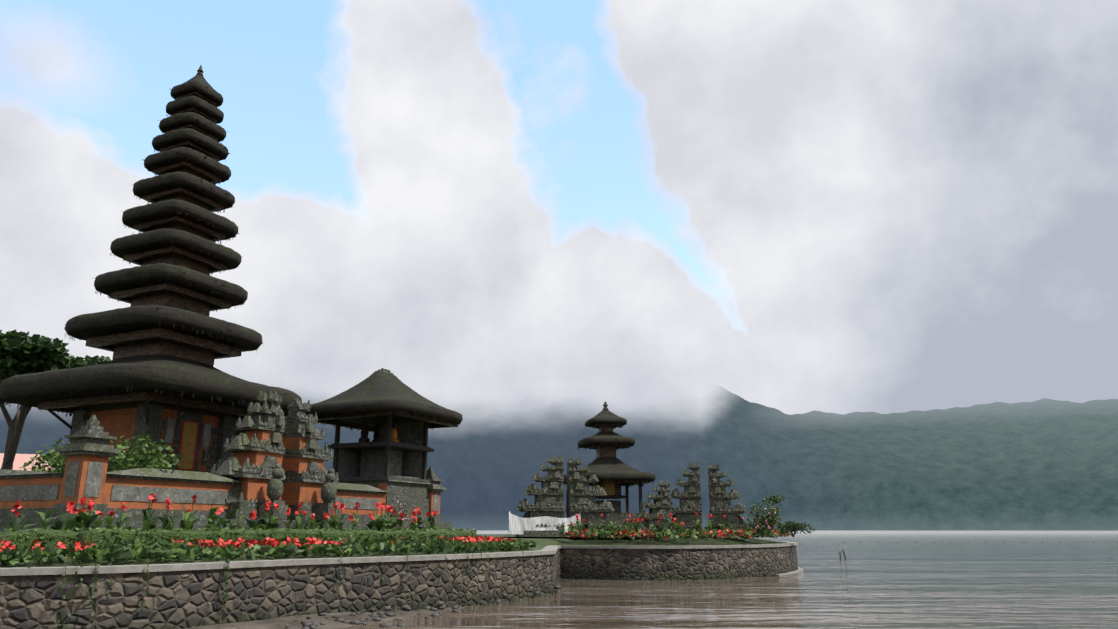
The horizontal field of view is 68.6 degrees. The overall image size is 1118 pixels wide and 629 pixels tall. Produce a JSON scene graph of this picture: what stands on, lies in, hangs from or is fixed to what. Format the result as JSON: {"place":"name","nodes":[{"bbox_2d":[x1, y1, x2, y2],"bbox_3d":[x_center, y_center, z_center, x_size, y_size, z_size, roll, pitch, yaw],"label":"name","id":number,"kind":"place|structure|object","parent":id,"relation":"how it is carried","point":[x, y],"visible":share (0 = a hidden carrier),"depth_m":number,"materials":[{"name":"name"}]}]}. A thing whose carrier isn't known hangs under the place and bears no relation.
{"place":"outdoors","nodes":[
{"label":"outdoors","id":0,"kind":"place"},
{"bbox_2d":[19,420,181,472],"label":"shrubs","id":1,"kind":"object","parent":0,"point":[123,460],"visible":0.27,"depth_m":21.11,"materials":[{"name":"green plant"}]},
{"bbox_2d":[233,422,245,456],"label":"tree","id":2,"kind":"object","parent":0,"point":[238,434],"depth_m":48.90,"materials":[{"name":"green plant"}]},
{"bbox_2d":[183,606,466,628],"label":"mud shore","id":3,"kind":"structure","parent":0,"point":[330,623],"depth_m":16.16,"materials":[{"name":"brown soil"}]},
{"bbox_2d":[190,585,561,628],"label":"shore stones","id":4,"kind":"object","parent":3,"relation":"on","point":[312,624],"visible":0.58,"depth_m":17.26,"materials":[{"name":"grey stone"}]},
{"bbox_2d":[323,443,335,468],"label":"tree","id":5,"kind":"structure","parent":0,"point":[328,453],"depth_m":27.51,"materials":[{"name":"plant"}]},
{"bbox_2d":[0,534,783,567],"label":"garden ground","id":6,"kind":"structure","parent":0,"point":[541,542],"depth_m":31.52,"materials":[{"name":"green plant"}]},
{"bbox_2d":[0,453,54,470],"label":"roof","id":7,"kind":"structure","parent":6,"relation":"on","point":[20,460],"depth_m":57.18,"materials":[{"name":"beige paint"}]},
{"bbox_2d":[0,329,110,469],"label":"tree","id":8,"kind":"object","parent":6,"relation":"on","point":[23,353],"visible":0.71,"depth_m":38.03,"materials":[{"name":"green plant"}]},
{"bbox_2d":[0,65,301,472],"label":"pagoda","id":9,"kind":"object","parent":6,"relation":"on","point":[165,339],"visible":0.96,"depth_m":26.64,"materials":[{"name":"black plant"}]},
{"bbox_2d":[3,493,439,531],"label":"canna lilies","id":10,"kind":"object","parent":6,"relation":"on","point":[83,518],"visible":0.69,"depth_m":19.29,"materials":[{"name":"green plant"}]},
{"bbox_2d":[0,415,451,531],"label":"compound walls","id":11,"kind":"structure","parent":6,"relation":"on","point":[88,451],"depth_m":19.94,"materials":[{"name":"grey stone"}]},
{"bbox_2d":[0,527,476,549],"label":"box hedge","id":12,"kind":"object","parent":6,"relation":"on","point":[24,539],"visible":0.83,"depth_m":17.61,"materials":[{"name":"green plant"}]},
{"bbox_2d":[210,390,287,519],"bbox_3d":[-8.732,3.957,23.647,1.915,3.814,1.854,-7,-16,24],"label":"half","id":13,"kind":"object","parent":6,"relation":"on","point":[254,463],"visible":0.98,"depth_m":23.41,"materials":[{"name":"grey stone"}]},
{"bbox_2d":[0,534,537,567],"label":"begonia bed","id":14,"kind":"object","parent":6,"relation":"on","point":[151,548],"visible":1,"depth_m":16.86,"materials":[{"name":"green plant"}]},
{"bbox_2d":[281,398,340,519],"bbox_3d":[-7.649,4.589,25.892,1.908,3.733,1.858,-7,-16,24],"label":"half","id":15,"kind":"object","parent":6,"relation":"on","point":[310,481],"visible":0.9,"depth_m":25.25,"materials":[{"name":"grey stone"}]},
{"bbox_2d":[306,368,462,515],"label":"pavilion","id":16,"kind":"structure","parent":6,"relation":"on","point":[399,418],"depth_m":30.76,"materials":[{"name":"grey plant"}]},
{"bbox_2d":[385,497,411,529],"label":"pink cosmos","id":17,"kind":"object","parent":6,"relation":"on","point":[395,516],"visible":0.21,"depth_m":27.39,"materials":[{"name":"green plant"}]},
{"bbox_2d":[515,455,564,536],"bbox_3d":[-0.842,7.709,34.979,2.027,3.421,1.275,2,-15,-9],"label":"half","id":18,"kind":"object","parent":6,"relation":"on","point":[549,497],"visible":0.9,"depth_m":34.55,"materials":[{"name":"grey stone"}]},
{"bbox_2d":[509,511,580,535],"bbox_3d":[-0.582,8.734,34.164,3.039,1.000,0.114,3,-15,-11],"label":"banner","id":19,"kind":"object","parent":6,"relation":"on","point":[518,525],"visible":0.75,"depth_m":34.08,"materials":[{"name":"white fabric"}]},
{"bbox_2d":[566,457,614,536],"bbox_3d":[1.367,7.833,35.313,2.017,3.344,1.281,2,-15,-9],"label":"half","id":20,"kind":"object","parent":6,"relation":"on","point":[581,496],"visible":0.81,"depth_m":34.84,"materials":[{"name":"grey stone"}]},
{"bbox_2d":[563,402,655,528],"bbox_3d":[2.240,7.288,39.077,4.270,6.290,4.265,2,-15,-9],"label":"pagoda","id":21,"kind":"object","parent":6,"relation":"on","point":[610,471],"visible":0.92,"depth_m":38.23,"materials":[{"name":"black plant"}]},
{"bbox_2d":[592,524,645,537],"bbox_3d":[2.479,8.826,33.357,2.337,0.590,1.079,0,-15,1],"label":"rim bush","id":22,"kind":"object","parent":6,"relation":"on","point":[605,528],"visible":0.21,"depth_m":33.39,"materials":[{"name":"green plant"}]},
{"bbox_2d":[637,481,672,534],"bbox_3d":[4.099,8.413,35.613,1.470,2.366,0.978,2,-15,-9],"label":"split gate","id":23,"kind":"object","parent":6,"relation":"on","point":[661,505],"visible":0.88,"depth_m":35.35,"materials":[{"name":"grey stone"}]},
{"bbox_2d":[559,513,789,539],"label":"island flowers","id":24,"kind":"object","parent":6,"relation":"on","point":[696,532],"visible":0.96,"depth_m":32.64,"materials":[{"name":"green plant"}]},
{"bbox_2d":[670,461,702,531],"bbox_3d":[5.446,8.127,36.181,1.624,3.217,1.129,-1,-15,6],"label":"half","id":25,"kind":"object","parent":6,"relation":"on","point":[689,498],"visible":0.88,"depth_m":35.76,"materials":[{"name":"grey stone"}]},
{"bbox_2d":[708,463,747,535],"bbox_3d":[7.424,8.105,35.982,1.623,3.152,1.126,-1,-15,6],"label":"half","id":26,"kind":"object","parent":6,"relation":"on","point":[720,498],"visible":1,"depth_m":35.58,"materials":[{"name":"grey stone"}]},
{"bbox_2d":[745,502,780,537],"bbox_3d":[8.674,8.671,34.660,1.506,1.491,1.262,0,-15,1],"label":"pink flower bush","id":27,"kind":"object","parent":6,"relation":"on","point":[768,519],"visible":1,"depth_m":34.54,"materials":[{"name":"green plant"}]},
{"bbox_2d":[762,495,784,537],"bbox_3d":[9.648,9.139,37.098,1.160,1.910,0.806,5,-15,-18],"label":"sparse tree","id":28,"kind":"object","parent":6,"relation":"on","point":[773,499],"visible":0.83,"depth_m":37.10,"materials":[{"name":"green plant"}]},
{"bbox_2d":[772,521,814,537],"bbox_3d":[10.337,9.492,36.254,1.621,0.729,1.290,5,-16,-19],"label":"bush","id":29,"kind":"object","parent":6,"relation":"on","point":[794,527],"visible":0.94,"depth_m":36.17,"materials":[{"name":"green plant"}]},
{"bbox_2d":[0,392,1117,530],"bbox_3d":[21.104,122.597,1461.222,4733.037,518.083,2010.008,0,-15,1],"label":"hills","id":30,"kind":"structure","parent":0,"point":[1045,464],"depth_m":1769.20,"materials":[{"name":"green plant"}]},
{"bbox_2d":[0,0,1117,420],"label":"sky","id":31,"kind":"structure","parent":0,"point":[503,209],"materials":[{"name":"white"}]},
{"bbox_2d":[337,530,1117,628],"bbox_3d":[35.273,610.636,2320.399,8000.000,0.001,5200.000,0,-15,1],"label":"lake water","id":32,"kind":"structure","parent":0,"point":[944,579],"depth_m":24.18,"materials":[{"name":"grey liquid"}]},
{"bbox_2d":[0,541,797,628],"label":"retaining wall","id":33,"kind":"structure","parent":32,"relation":"in","point":[182,595],"depth_m":17.18,"materials":[{"name":"stone"}]},
{"bbox_2d":[23,550,524,628],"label":"hanging vines","id":34,"kind":"object","parent":33,"relation":"hanging from","point":[95,578],"visible":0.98,"depth_m":13.80,"materials":[{"name":"green plant"}]},
{"bbox_2d":[776,567,802,575],"bbox_3d":[9.521,13.406,43.402,4.478,0.350,20.494,2,-15,-8],"label":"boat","id":35,"kind":"object","parent":32,"relation":"in","point":[796,571],"depth_m":34.98,"materials":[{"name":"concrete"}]},
{"bbox_2d":[839,549,846,559],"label":"wooden posts","id":36,"kind":"object","parent":32,"relation":"in","point":[843,553],"visible":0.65,"depth_m":51.04,"materials":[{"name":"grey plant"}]}
]}

